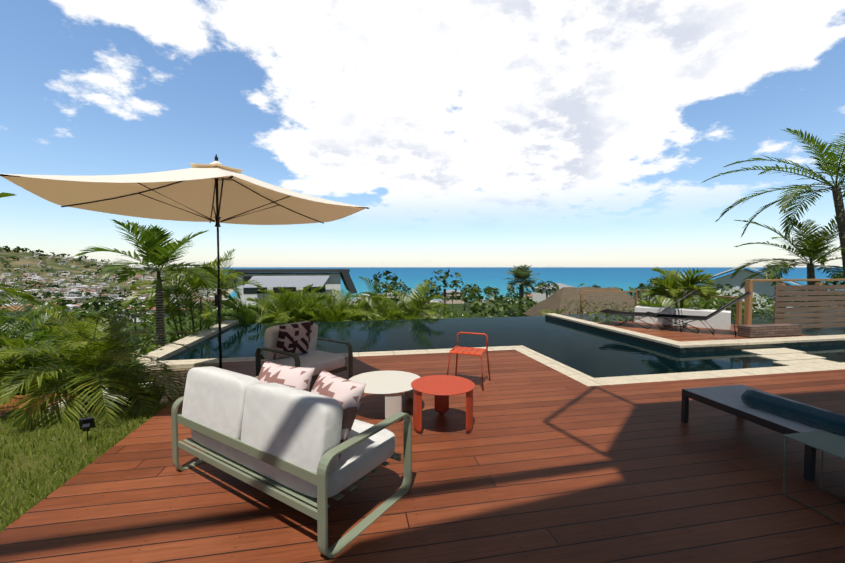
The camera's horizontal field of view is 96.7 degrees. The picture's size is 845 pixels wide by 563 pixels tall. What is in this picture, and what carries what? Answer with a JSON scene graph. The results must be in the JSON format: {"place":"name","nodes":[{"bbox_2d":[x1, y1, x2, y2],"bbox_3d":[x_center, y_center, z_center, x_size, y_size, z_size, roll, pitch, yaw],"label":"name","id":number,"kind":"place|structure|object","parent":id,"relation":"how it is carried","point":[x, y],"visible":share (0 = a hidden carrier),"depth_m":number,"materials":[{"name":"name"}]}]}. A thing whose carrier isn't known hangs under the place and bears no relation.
{"place":"outdoors","nodes":[
{"label":"outdoors","id":0,"kind":"place"},
{"bbox_2d":[0,404,166,533],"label":"lawn grass","id":1,"kind":"structure","parent":0,"point":[15,514],"depth_m":3.09,"materials":[{"name":"green plant"}]},
{"bbox_2d":[5,292,513,307],"bbox_3d":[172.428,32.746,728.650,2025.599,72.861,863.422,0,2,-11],"label":"shrubs","id":2,"kind":"object","parent":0,"point":[56,304],"visible":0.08,"depth_m":499.14,"materials":[{"name":"green plant"}]},
{"bbox_2d":[0,250,527,528],"bbox_3d":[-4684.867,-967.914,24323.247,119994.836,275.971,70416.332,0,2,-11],"label":"terrain","id":3,"kind":"structure","parent":0,"point":[34,267],"depth_m":3.63,"materials":[{"name":"green plant"}]},
{"bbox_2d":[0,192,44,305],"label":"palm","id":4,"kind":"object","parent":3,"relation":"on","point":[14,291],"visible":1,"depth_m":4.56,"materials":[{"name":"green plant"}]},
{"bbox_2d":[0,283,97,391],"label":"shrub","id":5,"kind":"object","parent":3,"relation":"on","point":[29,316],"visible":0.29,"depth_m":7.88,"materials":[{"name":"green plant"}]},
{"bbox_2d":[0,392,123,417],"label":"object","id":6,"kind":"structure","parent":3,"relation":"on","point":[15,400],"depth_m":4.20,"materials":[{"name":"green plant"}]},
{"bbox_2d":[0,319,147,393],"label":"areca","id":7,"kind":"object","parent":3,"relation":"on","point":[17,363],"visible":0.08,"depth_m":5.02,"materials":[{"name":"green plant"}]},
{"bbox_2d":[8,348,151,404],"bbox_3d":[-4.641,1.432,5.286,1.609,1.169,1.676,1,2,19],"label":"shrub","id":8,"kind":"object","parent":3,"relation":"on","point":[41,363],"visible":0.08,"depth_m":4.91,"materials":[{"name":"green plant"}]},
{"bbox_2d":[78,417,95,440],"bbox_3d":[-2.949,1.325,3.303,0.100,0.266,0.092,-1,3,-31],"label":"garden light","id":9,"kind":"object","parent":3,"relation":"on","point":[87,424],"visible":0.85,"depth_m":3.29,"materials":[{"name":"black plastic"}]},
{"bbox_2d":[0,301,201,432],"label":"pygmy date palm","id":10,"kind":"object","parent":3,"relation":"on","point":[98,353],"visible":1,"depth_m":3.95,"materials":[{"name":"green plant"}]},
{"bbox_2d":[0,245,234,311],"bbox_3d":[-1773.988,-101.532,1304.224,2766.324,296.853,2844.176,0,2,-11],"label":"headland trees","id":11,"kind":"object","parent":3,"relation":"on","point":[17,249],"visible":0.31,"depth_m":1299.48,"materials":[{"name":"green plant"}]},
{"bbox_2d":[75,219,221,348],"bbox_3d":[-5.428,0.243,7.805,2.663,3.102,2.391,2,3,38],"label":"manila palm","id":12,"kind":"object","parent":3,"relation":"on","point":[151,240],"visible":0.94,"depth_m":7.58,"materials":[{"name":"green plant"}]},
{"bbox_2d":[120,249,263,339],"bbox_3d":[-5.750,0.444,9.795,3.290,2.566,2.834,-1,3,-33],"label":"palm tree","id":13,"kind":"object","parent":3,"relation":"on","point":[175,288],"visible":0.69,"depth_m":9.39,"materials":[{"name":"green plant"}]},
{"bbox_2d":[204,293,300,327],"bbox_3d":[-5.468,2.048,11.899,3.492,3.595,4.490,0,2,-11],"label":"palm plant","id":14,"kind":"object","parent":3,"relation":"on","point":[242,311],"visible":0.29,"depth_m":11.29,"materials":[{"name":"green plant"}]},
{"bbox_2d":[229,283,331,322],"bbox_3d":[-4.404,1.675,12.636,3.909,3.303,3.724,1,3,34],"label":"palm plant","id":15,"kind":"object","parent":3,"relation":"on","point":[284,315],"visible":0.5,"depth_m":11.56,"materials":[{"name":"green plant"}]},
{"bbox_2d":[229,269,356,312],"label":"modern villa","id":16,"kind":"object","parent":3,"relation":"on","point":[293,279],"visible":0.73,"depth_m":41.26,"materials":[{"name":"grey paint"}]},
{"bbox_2d":[292,294,354,321],"bbox_3d":[-4.139,1.915,13.734,3.346,2.945,3.781,0,2,-11],"label":"palm plant","id":17,"kind":"object","parent":3,"relation":"on","point":[319,302],"depth_m":13.89,"materials":[{"name":"green plant"}]},
{"bbox_2d":[294,288,386,321],"bbox_3d":[-2.914,1.805,12.552,3.333,3.249,3.386,0,2,8],"label":"palm plant","id":18,"kind":"object","parent":3,"relation":"on","point":[338,315],"visible":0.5,"depth_m":12.15,"materials":[{"name":"green plant"}]},
{"bbox_2d":[0,284,787,394],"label":"garden shrubs","id":19,"kind":"object","parent":3,"relation":"on","point":[703,303],"visible":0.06,"depth_m":11.26,"materials":[{"name":"green plant"}]},
{"bbox_2d":[344,276,449,320],"bbox_3d":[-0.879,1.575,12.961,3.780,3.549,3.896,0,2,-11],"label":"palm plant","id":20,"kind":"object","parent":3,"relation":"on","point":[413,302],"visible":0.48,"depth_m":12.73,"materials":[{"name":"green plant"}]},
{"bbox_2d":[0,249,832,330],"bbox_3d":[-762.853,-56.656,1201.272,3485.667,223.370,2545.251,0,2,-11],"label":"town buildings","id":21,"kind":"structure","parent":3,"relation":"on","point":[78,287],"depth_m":1024.08,"materials":[{"name":"grey"}]},
{"bbox_2d":[390,309,448,319],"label":"shrub","id":22,"kind":"object","parent":3,"relation":"on","point":[437,317],"visible":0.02,"depth_m":13.42,"materials":[{"name":"green plant"}]},
{"bbox_2d":[0,350,844,562],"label":"deck","id":23,"kind":"structure","parent":3,"relation":"on","point":[541,463],"depth_m":2.51,"materials":[{"name":"brown wood"}]},
{"bbox_2d":[0,154,368,368],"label":"parasol","id":24,"kind":"object","parent":23,"relation":"on","point":[217,192],"visible":0.83,"depth_m":4.45,"materials":[{"name":"white fabric"}]},
{"bbox_2d":[171,361,411,557],"bbox_3d":[-0.954,0.996,2.644,1.600,0.834,0.778,1,3,33],"label":"outdoor sofa","id":25,"kind":"object","parent":23,"relation":"on","point":[281,427],"visible":1,"depth_m":2.25,"materials":[{"name":"white fabric"}]},
{"bbox_2d":[255,321,352,380],"bbox_3d":[-1.457,0.915,4.674,0.778,0.840,0.860,2,3,35],"label":"armchair","id":26,"kind":"object","parent":23,"relation":"on","point":[293,344],"visible":0.83,"depth_m":4.55,"materials":[{"name":"fabric"}]},
{"bbox_2d":[349,370,419,422],"bbox_3d":[-0.396,1.202,3.982,0.800,0.300,0.800,0,2,-11],"label":"side table","id":27,"kind":"object","parent":23,"relation":"on","point":[392,386],"visible":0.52,"depth_m":3.85,"materials":[{"name":"grey paint"}]},
{"bbox_2d":[411,375,474,432],"bbox_3d":[0.191,1.169,3.554,0.600,0.400,0.600,0,2,-11],"label":"red table","id":28,"kind":"object","parent":23,"relation":"on","point":[441,388],"visible":1,"depth_m":3.45,"materials":[{"name":"paint"}]},
{"bbox_2d":[447,332,490,390],"bbox_3d":[0.597,1.004,4.849,0.492,0.632,0.452,1,2,21],"label":"chair","id":29,"kind":"object","parent":23,"relation":"on","point":[469,351],"visible":0.98,"depth_m":4.88,"materials":[{"name":"paint"}]},
{"bbox_2d":[681,385,844,481],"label":"daybed","id":30,"kind":"object","parent":23,"relation":"on","point":[727,399],"visible":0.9,"depth_m":3.15,"materials":[{"name":"grey paint"}]},
{"bbox_2d":[741,389,844,436],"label":"cushion","id":31,"kind":"object","parent":30,"relation":"on","point":[832,422],"visible":1,"depth_m":2.83,"materials":[{"name":"fabric"}]},
{"bbox_2d":[783,430,844,525],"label":"side table","id":32,"kind":"object","parent":23,"relation":"on","point":[828,442],"visible":1,"depth_m":2.41,"materials":[{"name":"grey paint"}]},
{"bbox_2d":[0,269,844,346],"bbox_3d":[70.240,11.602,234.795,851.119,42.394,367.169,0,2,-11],"label":"slope trees","id":33,"kind":"object","parent":3,"relation":"on","point":[95,307],"visible":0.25,"depth_m":86.24,"materials":[{"name":"green plant"}]},
{"bbox_2d":[11,284,839,380],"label":"slope trees","id":34,"kind":"object","parent":3,"relation":"on","point":[476,304],"visible":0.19,"depth_m":22.47,"materials":[{"name":"green plant"}]},
{"bbox_2d":[151,309,844,370],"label":"pool shell tiles","id":35,"kind":"object","parent":3,"relation":"on","point":[822,331],"visible":0.02,"depth_m":8.30,"materials":[{"name":"tile"}]},
{"bbox_2d":[109,369,189,404],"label":"pool stone cladding","id":36,"kind":"structure","parent":35,"relation":"attached to","point":[184,372],"depth_m":5.72,"materials":[{"name":"grey stone"}]},
{"bbox_2d":[137,313,844,385],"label":"pool coping","id":37,"kind":"object","parent":35,"relation":"on","point":[793,360],"visible":0.67,"depth_m":6.38,"materials":[{"name":"beige stone"}]},
{"bbox_2d":[558,299,791,320],"bbox_3d":[7.532,1.292,11.855,6.490,1.316,0.889,1,3,33],"label":"hedge","id":38,"kind":"object","parent":35,"relation":"on","point":[584,305],"visible":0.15,"depth_m":12.66,"materials":[{"name":"green plant"}]},
{"bbox_2d":[595,321,808,341],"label":"terrace deck","id":39,"kind":"structure","parent":35,"relation":"on","point":[685,334],"depth_m":8.15,"materials":[{"name":"brown wood"}]},
{"bbox_2d":[599,290,695,331],"bbox_3d":[5.277,0.628,8.881,1.879,0.912,0.688,2,3,39],"label":"sling lounger","id":40,"kind":"object","parent":39,"relation":"on","point":[613,312],"visible":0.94,"depth_m":8.91,"materials":[{"name":"black fabric"}]},
{"bbox_2d":[634,306,730,329],"bbox_3d":[6.277,0.864,9.148,1.900,0.400,0.420,2,3,39],"label":"white planter","id":41,"kind":"object","parent":39,"relation":"on","point":[721,320],"visible":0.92,"depth_m":8.88,"materials":[{"name":"white concrete"}]},
{"bbox_2d":[635,295,697,308],"bbox_3d":[7.150,1.053,10.642,2.067,1.295,1.967,0,2,-1],"label":"plant","id":42,"kind":"object","parent":41,"relation":"in","point":[662,299],"visible":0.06,"depth_m":10.81,"materials":[{"name":"green plant"}]},
{"bbox_2d":[642,291,750,336],"bbox_3d":[5.998,0.650,8.308,1.879,0.912,0.688,2,3,39],"label":"sling lounger","id":43,"kind":"object","parent":39,"relation":"on","point":[691,317],"visible":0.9,"depth_m":8.21,"materials":[{"name":"black fabric"}]},
{"bbox_2d":[580,279,844,329],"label":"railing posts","id":44,"kind":"object","parent":35,"relation":"on","point":[748,305],"visible":0.46,"depth_m":8.55,"materials":[{"name":"brown wood"}]},
{"bbox_2d":[580,289,737,298],"bbox_3d":[7.242,0.362,11.520,1.377,0.100,4.565,-1,3,-31],"label":"railing top rail","id":45,"kind":"object","parent":44,"relation":"attached to","point":[647,290],"visible":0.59,"depth_m":12.74,"materials":[{"name":"brown wood"}]},
{"bbox_2d":[584,294,735,319],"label":"shrubs","id":46,"kind":"object","parent":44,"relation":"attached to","point":[640,298],"visible":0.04,"depth_m":12.76,"materials":[{"name":"green plant"}]},
{"bbox_2d":[773,285,844,328],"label":"screen slats","id":47,"kind":"object","parent":44,"relation":"attached to","point":[815,310],"visible":0.92,"depth_m":8.37,"materials":[{"name":"brown wood"}]},
{"bbox_2d":[504,265,539,311],"bbox_3d":[7.647,1.459,28.949,2.821,5.564,3.089,0,2,-11],"label":"silver fan palm","id":48,"kind":"object","parent":3,"relation":"on","point":[521,274],"visible":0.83,"depth_m":28.57,"materials":[{"name":"green plant"}]},
{"bbox_2d":[539,309,563,315],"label":"grass","id":49,"kind":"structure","parent":3,"relation":"on","point":[559,312],"depth_m":12.85,"materials":[{"name":"green plant"}]},
{"bbox_2d":[523,287,642,315],"bbox_3d":[8.426,2.002,18.930,5.400,3.498,4.200,0,2,-5],"label":"thatched kiosk","id":50,"kind":"object","parent":3,"relation":"on","point":[554,302],"visible":0.48,"depth_m":18.26,"materials":[{"name":"brown wicker"}]},
{"bbox_2d":[678,265,826,309],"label":"house","id":51,"kind":"structure","parent":3,"relation":"on","point":[760,288],"depth_m":32.50,"materials":[{"name":"white"}]},
{"bbox_2d":[702,128,844,284],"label":"tall coconut palm","id":52,"kind":"object","parent":3,"relation":"on","point":[786,200],"visible":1,"depth_m":15.71,"materials":[{"name":"green plant"}]},
{"bbox_2d":[730,215,844,306],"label":"coconut palm","id":53,"kind":"object","parent":3,"relation":"on","point":[813,250],"visible":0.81,"depth_m":17.07,"materials":[{"name":"green plant"}]},
{"bbox_2d":[0,0,844,266],"label":"sky","id":54,"kind":"structure","parent":0,"point":[470,133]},
{"bbox_2d":[136,267,844,299],"bbox_3d":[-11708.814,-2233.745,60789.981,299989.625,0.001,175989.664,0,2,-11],"label":"sea water","id":55,"kind":"structure","parent":0,"point":[624,278],"depth_m":4527.04,"materials":[{"name":"blue liquid"}]},
{"bbox_2d":[165,316,844,377],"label":"pool water","id":56,"kind":"structure","parent":0,"point":[593,354],"depth_m":7.54,"materials":[{"name":"blue liquid"}]},
{"bbox_2d":[639,266,717,307],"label":"palm tree","id":57,"kind":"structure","parent":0,"point":[674,284],"depth_m":9.19,"materials":[{"name":"green plant"}]},
{"bbox_2d":[737,323,801,337],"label":"stone wall","id":58,"kind":"structure","parent":0,"point":[766,330],"depth_m":7.63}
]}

